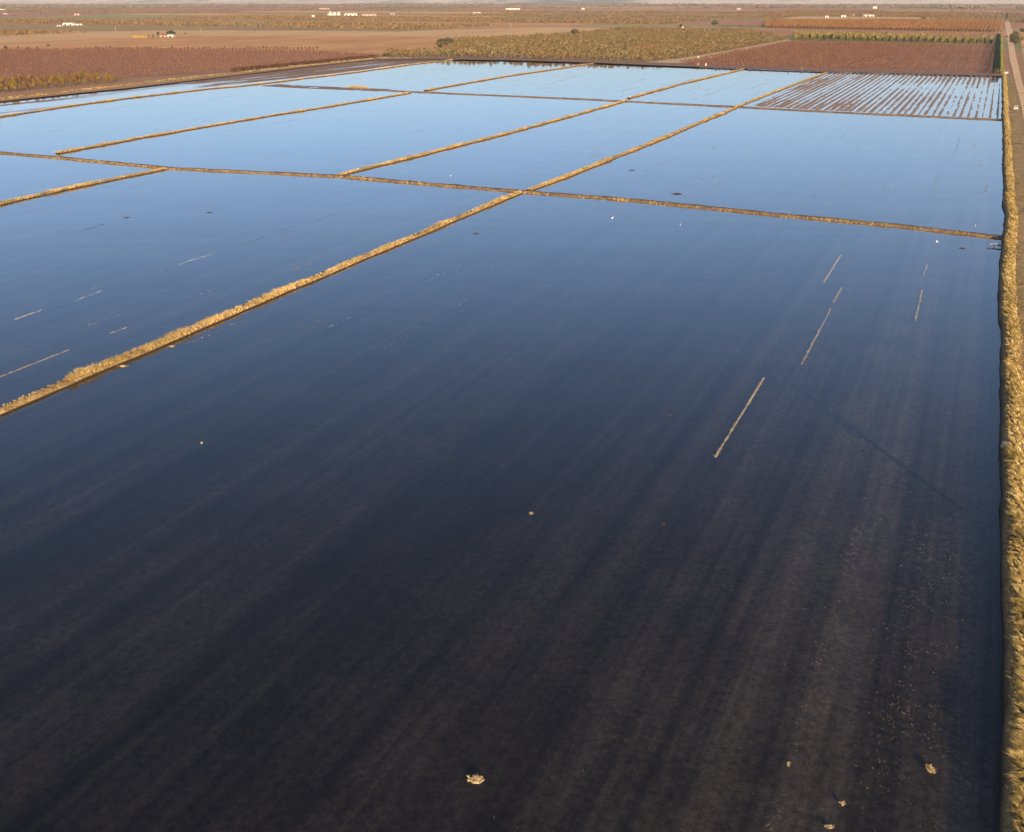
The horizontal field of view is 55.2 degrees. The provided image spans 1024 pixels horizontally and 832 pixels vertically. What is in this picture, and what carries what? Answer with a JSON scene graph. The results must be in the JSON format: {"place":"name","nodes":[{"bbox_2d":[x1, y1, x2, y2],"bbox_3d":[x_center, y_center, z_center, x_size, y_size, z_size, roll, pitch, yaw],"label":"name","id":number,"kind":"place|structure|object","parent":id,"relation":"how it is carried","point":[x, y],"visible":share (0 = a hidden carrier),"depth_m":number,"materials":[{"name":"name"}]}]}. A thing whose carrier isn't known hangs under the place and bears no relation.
{"place":"outdoors","nodes":[
{"label":"outdoors","id":0,"kind":"place"},
{"bbox_2d":[0,49,378,90],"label":"red brown ground","id":1,"kind":"structure","parent":0,"point":[152,72],"depth_m":714.35,"materials":[{"name":"soil"}]},
{"bbox_2d":[0,47,381,87],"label":"bare shrub rows","id":2,"kind":"object","parent":1,"relation":"on","point":[92,51],"visible":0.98,"depth_m":737.97,"materials":[{"name":"brown plant"}]},
{"bbox_2d":[0,57,409,101],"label":"levee","id":3,"kind":"structure","parent":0,"point":[167,80],"depth_m":563.28,"materials":[{"name":"soil"}]},
{"bbox_2d":[0,57,410,98],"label":"dry grass","id":4,"kind":"structure","parent":3,"relation":"on","point":[183,78],"depth_m":566.47,"materials":[{"name":"brown plant"}]},
{"bbox_2d":[0,36,444,54],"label":"dry field","id":5,"kind":"structure","parent":0,"point":[367,44],"depth_m":1001.50,"materials":[{"name":"brown soil"}]},
{"bbox_2d":[0,59,448,113],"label":"mud flat","id":6,"kind":"structure","parent":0,"point":[307,72],"depth_m":614.91,"materials":[{"name":"soil"}]},
{"bbox_2d":[0,27,600,39],"bbox_3d":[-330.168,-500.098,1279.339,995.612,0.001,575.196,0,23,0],"label":"brown field","id":7,"kind":"structure","parent":0,"point":[428,33],"depth_m":1270.01,"materials":[{"name":"brown soil"}]},
{"bbox_2d":[0,137,1002,831],"bbox_3d":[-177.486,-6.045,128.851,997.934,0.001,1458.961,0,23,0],"label":"paddy bed","id":8,"kind":"object","parent":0,"point":[274,603],"visible":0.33,"depth_m":96.48,"materials":[{"name":"blue liquid"}]},
{"bbox_2d":[0,169,166,206],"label":"levee","id":9,"kind":"structure","parent":8,"relation":"on","point":[49,193],"depth_m":250.55,"materials":[{"name":"soil"}]},
{"bbox_2d":[0,59,455,117],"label":"levee","id":10,"kind":"structure","parent":8,"relation":"on","point":[202,89],"depth_m":505.52,"materials":[{"name":"soil"}]},
{"bbox_2d":[56,93,409,153],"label":"levee","id":11,"kind":"structure","parent":8,"relation":"on","point":[81,149],"depth_m":367.17,"materials":[{"name":"soil"}]},
{"bbox_2d":[0,191,524,420],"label":"levee","id":12,"kind":"structure","parent":8,"relation":"on","point":[47,393],"depth_m":145.50,"materials":[{"name":"soil"}]},
{"bbox_2d":[1,190,521,410],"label":"dry grass","id":13,"kind":"structure","parent":12,"relation":"on","point":[94,367],"depth_m":146.50,"materials":[{"name":"beige plant"}]},
{"bbox_2d":[263,84,388,90],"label":"mud bar","id":14,"kind":"object","parent":8,"relation":"on","point":[307,87],"visible":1,"depth_m":523.34,"materials":[{"name":"soil"}]},
{"bbox_2d":[342,85,368,87],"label":"straw clump","id":15,"kind":"object","parent":14,"relation":"on","point":[357,86],"visible":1,"depth_m":522.57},
{"bbox_2d":[338,101,625,175],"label":"levee","id":16,"kind":"structure","parent":8,"relation":"on","point":[412,157],"depth_m":311.71,"materials":[{"name":"soil"}]},
{"bbox_2d":[0,151,1002,240],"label":"levee","id":17,"kind":"structure","parent":8,"relation":"on","point":[783,215],"depth_m":239.15,"materials":[{"name":"soil"}]},
{"bbox_2d":[0,89,1000,237],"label":"dry grass","id":18,"kind":"structure","parent":17,"relation":"on","point":[525,191],"depth_m":251.66,"materials":[{"name":"brown plant"}]},
{"bbox_2d":[28,62,987,347],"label":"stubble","id":19,"kind":"object","parent":8,"relation":"on","point":[496,152],"visible":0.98,"depth_m":323.06,"materials":[{"name":"brown plant"}]},
{"bbox_2d":[423,63,594,90],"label":"levee","id":20,"kind":"structure","parent":8,"relation":"on","point":[505,76],"depth_m":586.78,"materials":[{"name":"soil"}]},
{"bbox_2d":[0,59,825,204],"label":"dry grass","id":21,"kind":"structure","parent":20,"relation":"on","point":[405,157],"depth_m":348.23,"materials":[{"name":"brown plant"}]},
{"bbox_2d":[526,107,736,190],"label":"levee","id":22,"kind":"structure","parent":8,"relation":"on","point":[559,180],"depth_m":291.19,"materials":[{"name":"soil"}]},
{"bbox_2d":[372,89,1001,119],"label":"levee","id":23,"kind":"structure","parent":8,"relation":"on","point":[703,105],"depth_m":435.71,"materials":[{"name":"soil"}]},
{"bbox_2d":[631,68,745,97],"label":"levee","id":24,"kind":"structure","parent":8,"relation":"on","point":[682,83],"depth_m":539.95,"materials":[{"name":"soil"}]},
{"bbox_2d":[739,72,826,105],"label":"levee","id":25,"kind":"structure","parent":8,"relation":"on","point":[750,101],"depth_m":498.06,"materials":[{"name":"soil"}]},
{"bbox_2d":[754,72,999,118],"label":"furrowed mud","id":26,"kind":"structure","parent":8,"relation":"on","point":[835,105],"depth_m":477.45,"materials":[{"name":"soil"}]},
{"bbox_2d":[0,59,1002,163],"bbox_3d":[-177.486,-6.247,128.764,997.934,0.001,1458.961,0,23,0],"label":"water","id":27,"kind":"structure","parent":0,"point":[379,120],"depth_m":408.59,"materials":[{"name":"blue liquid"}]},
{"bbox_2d":[0,350,67,376],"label":"straw ridge","id":28,"kind":"structure","parent":27,"relation":"in","point":[33,363],"depth_m":130.63,"materials":[{"name":"beige plant"}]},
{"bbox_2d":[467,775,483,783],"bbox_3d":[-2.307,22.679,61.105,1.134,0.366,0.990,-7,24,-16],"label":"straw clump","id":29,"kind":"object","parent":27,"relation":"in","point":[477,780],"visible":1,"depth_m":61.03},
{"bbox_2d":[449,363,971,830],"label":"stubble","id":30,"kind":"object","parent":27,"relation":"on","point":[831,649],"visible":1,"depth_m":72.41,"materials":[{"name":"brown plant"}]},
{"bbox_2d":[714,378,763,456],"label":"straw ridge","id":31,"kind":"structure","parent":27,"relation":"in","point":[727,437],"depth_m":113.42,"materials":[{"name":"beige plant"}]},
{"bbox_2d":[801,308,830,363],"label":"straw ridge","id":32,"kind":"structure","parent":27,"relation":"in","point":[815,337],"depth_m":140.42,"materials":[{"name":"beige plant"}]},
{"bbox_2d":[823,255,840,282],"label":"straw ridge","id":33,"kind":"structure","parent":27,"relation":"in","point":[832,268],"depth_m":176.94,"materials":[{"name":"beige plant"}]},
{"bbox_2d":[914,290,922,320],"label":"straw ridge","id":34,"kind":"structure","parent":27,"relation":"in","point":[918,305],"depth_m":155.04,"materials":[{"name":"beige plant"}]},
{"bbox_2d":[926,764,936,773],"bbox_3d":[26.465,22.349,61.942,0.835,0.319,0.987,0,23,0],"label":"straw clump","id":35,"kind":"object","parent":27,"relation":"in","point":[929,768],"visible":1,"depth_m":61.89,"materials":[{"name":"beige plant"}]},
{"bbox_2d":[0,4,1023,50],"bbox_3d":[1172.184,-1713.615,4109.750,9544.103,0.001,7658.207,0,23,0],"label":"distant fields","id":36,"kind":"structure","parent":0,"point":[1015,26],"depth_m":2224.23,"materials":[{"name":"brown soil"}]},
{"bbox_2d":[62,22,75,24],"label":"barn","id":37,"kind":"structure","parent":36,"relation":"on","point":[67,23],"depth_m":1626.95,"materials":[{"name":"beige paint"}]},
{"bbox_2d":[344,13,357,15],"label":"barn","id":38,"kind":"structure","parent":36,"relation":"on","point":[351,14],"depth_m":2433.00,"materials":[{"name":"beige paint"}]},
{"bbox_2d":[0,9,1023,47],"bbox_3d":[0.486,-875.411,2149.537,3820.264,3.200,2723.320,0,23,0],"label":"orchard","id":39,"kind":"object","parent":36,"relation":"on","point":[775,14],"visible":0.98,"depth_m":2101.66,"materials":[{"name":"plant"}]},
{"bbox_2d":[0,3,1023,8],"bbox_3d":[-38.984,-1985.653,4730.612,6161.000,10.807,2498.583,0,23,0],"label":"distant woodland","id":40,"kind":"object","parent":36,"relation":"on","point":[723,5],"visible":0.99,"depth_m":4450.39,"materials":[{"name":"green plant"}]},
{"bbox_2d":[711,20,718,24],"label":"oak tree","id":41,"kind":"object","parent":36,"relation":"on","point":[714,22],"visible":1,"depth_m":1573.31,"materials":[{"name":"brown plant"}]},
{"bbox_2d":[718,25,762,26],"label":"hedge","id":42,"kind":"object","parent":36,"relation":"on","point":[741,25],"visible":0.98,"depth_m":1530.14,"materials":[{"name":"green plant"}]},
{"bbox_2d":[861,14,873,16],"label":"barn","id":43,"kind":"structure","parent":36,"relation":"on","point":[869,15],"depth_m":2305.87,"materials":[{"name":"beige paint"}]},
{"bbox_2d":[765,18,1001,29],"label":"orange tree rows","id":44,"kind":"object","parent":36,"relation":"on","point":[874,22],"visible":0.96,"depth_m":1584.54,"materials":[{"name":"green plant"}]},
{"bbox_2d":[793,30,993,39],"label":"yellow tree rows","id":45,"kind":"object","parent":36,"relation":"on","point":[799,33],"visible":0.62,"depth_m":1126.62,"materials":[{"name":"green plant"}]},
{"bbox_2d":[992,33,1000,73],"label":"hedge","id":46,"kind":"object","parent":36,"relation":"on","point":[996,60],"visible":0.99,"depth_m":742.86,"materials":[{"name":"green plant"}]},
{"bbox_2d":[997,37,1003,73],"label":"hedge","id":47,"kind":"object","parent":36,"relation":"on","point":[1002,68],"visible":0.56,"depth_m":742.60,"materials":[{"name":"green plant"}]},
{"bbox_2d":[1009,31,1019,44],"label":"oak tree","id":48,"kind":"object","parent":36,"relation":"on","point":[1013,37],"visible":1,"depth_m":960.54,"materials":[{"name":"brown plant"}]},
{"bbox_2d":[0,0,1023,3],"bbox_3d":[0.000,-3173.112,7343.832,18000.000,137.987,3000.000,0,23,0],"label":"hills","id":49,"kind":"structure","parent":0,"point":[518,1],"depth_m":6423.21,"materials":[{"name":"plant"}]},
{"bbox_2d":[0,4,1023,121],"bbox_3d":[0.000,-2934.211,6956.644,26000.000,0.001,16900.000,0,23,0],"label":"ground","id":50,"kind":"structure","parent":0,"point":[1007,67],"depth_m":563.15,"materials":[{"name":"soil"}]},
{"bbox_2d":[6,81,12,91],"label":"autumn tree","id":51,"kind":"object","parent":50,"relation":"on","point":[9,85],"visible":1,"depth_m":494.09,"materials":[{"name":"brown plant"}]},
{"bbox_2d":[11,81,16,89],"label":"autumn tree","id":52,"kind":"object","parent":50,"relation":"on","point":[14,84],"visible":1,"depth_m":493.79,"materials":[{"name":"brown plant"}]},
{"bbox_2d":[31,80,36,89],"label":"autumn tree","id":53,"kind":"object","parent":50,"relation":"on","point":[34,83],"visible":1,"depth_m":503.90,"materials":[{"name":"brown plant"}]},
{"bbox_2d":[52,79,58,87],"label":"autumn tree","id":54,"kind":"object","parent":50,"relation":"on","point":[56,83],"visible":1,"depth_m":514.97,"materials":[{"name":"brown plant"}]},
{"bbox_2d":[230,54,377,71],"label":"hedge","id":55,"kind":"object","parent":50,"relation":"on","point":[273,65],"visible":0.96,"depth_m":685.74,"materials":[{"name":"green plant"}]},
{"bbox_2d":[993,75,1023,831],"bbox_3d":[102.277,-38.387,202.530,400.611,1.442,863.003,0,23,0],"label":"levee","id":56,"kind":"structure","parent":50,"relation":"on","point":[1003,821],"depth_m":82.84,"materials":[{"name":"soil"}]},
{"bbox_2d":[1000,441,1023,447],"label":"culvert","id":57,"kind":"object","parent":56,"relation":"in","point":[1003,444],"visible":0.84,"depth_m":104.57,"materials":[{"name":"concrete"}]},
{"bbox_2d":[1001,74,1023,831],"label":"dry grass","id":58,"kind":"structure","parent":56,"relation":"on","point":[1015,577],"depth_m":99.83,"materials":[{"name":"beige plant"}]},
{"bbox_2d":[1002,74,1023,363],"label":"verge","id":59,"kind":"structure","parent":50,"relation":"on","point":[1019,155],"depth_m":264.36,"materials":[{"name":"soil"}]},
{"bbox_2d":[1006,75,1023,359],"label":"weeds","id":60,"kind":"object","parent":59,"relation":"on","point":[1020,281],"visible":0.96,"depth_m":268.08,"materials":[{"name":"brown plant"}]},
{"bbox_2d":[384,32,787,61],"bbox_3d":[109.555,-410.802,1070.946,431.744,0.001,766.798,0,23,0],"label":"grove ground","id":61,"kind":"structure","parent":0,"point":[568,57],"depth_m":785.03,"materials":[{"name":"soil"}]},
{"bbox_2d":[436,37,453,45],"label":"oak tree","id":62,"kind":"object","parent":61,"relation":"on","point":[441,42],"visible":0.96,"depth_m":911.47,"materials":[{"name":"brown plant"}]},
{"bbox_2d":[383,26,786,54],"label":"olive tree rows","id":63,"kind":"object","parent":61,"relation":"on","point":[605,38],"visible":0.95,"depth_m":978.58,"materials":[{"name":"green plant"}]},
{"bbox_2d":[378,58,1001,75],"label":"shore","id":64,"kind":"structure","parent":0,"point":[626,62],"depth_m":701.84,"materials":[{"name":"soil"}]},
{"bbox_2d":[652,39,788,62],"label":"straw path","id":65,"kind":"structure","parent":0,"point":[677,60],"depth_m":796.82,"materials":[{"name":"brown soil"}]},
{"bbox_2d":[684,42,993,73],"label":"vineyard ground","id":66,"kind":"structure","parent":0,"point":[958,69],"depth_m":730.92,"materials":[{"name":"red soil"}]},
{"bbox_2d":[680,40,994,66],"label":"bare vine rows","id":67,"kind":"object","parent":66,"relation":"on","point":[798,51],"visible":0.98,"depth_m":794.71,"materials":[{"name":"brown plant"}]},
{"bbox_2d":[746,29,997,37],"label":"brown field","id":68,"kind":"structure","parent":0,"point":[792,31],"depth_m":1304.37,"materials":[{"name":"brown soil"}]},
{"bbox_2d":[1005,21,1012,37],"bbox_3d":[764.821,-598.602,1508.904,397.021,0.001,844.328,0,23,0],"label":"dirt road","id":69,"kind":"structure","parent":0,"point":[1009,31],"depth_m":1464.05,"materials":[{"name":"beige soil"}]},
{"bbox_2d":[1007,38,1023,118],"bbox_3d":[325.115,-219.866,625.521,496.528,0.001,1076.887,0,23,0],"label":"dirt road","id":70,"kind":"structure","parent":0,"point":[1015,68],"depth_m":624.05,"materials":[{"name":"beige soil"}]}
]}

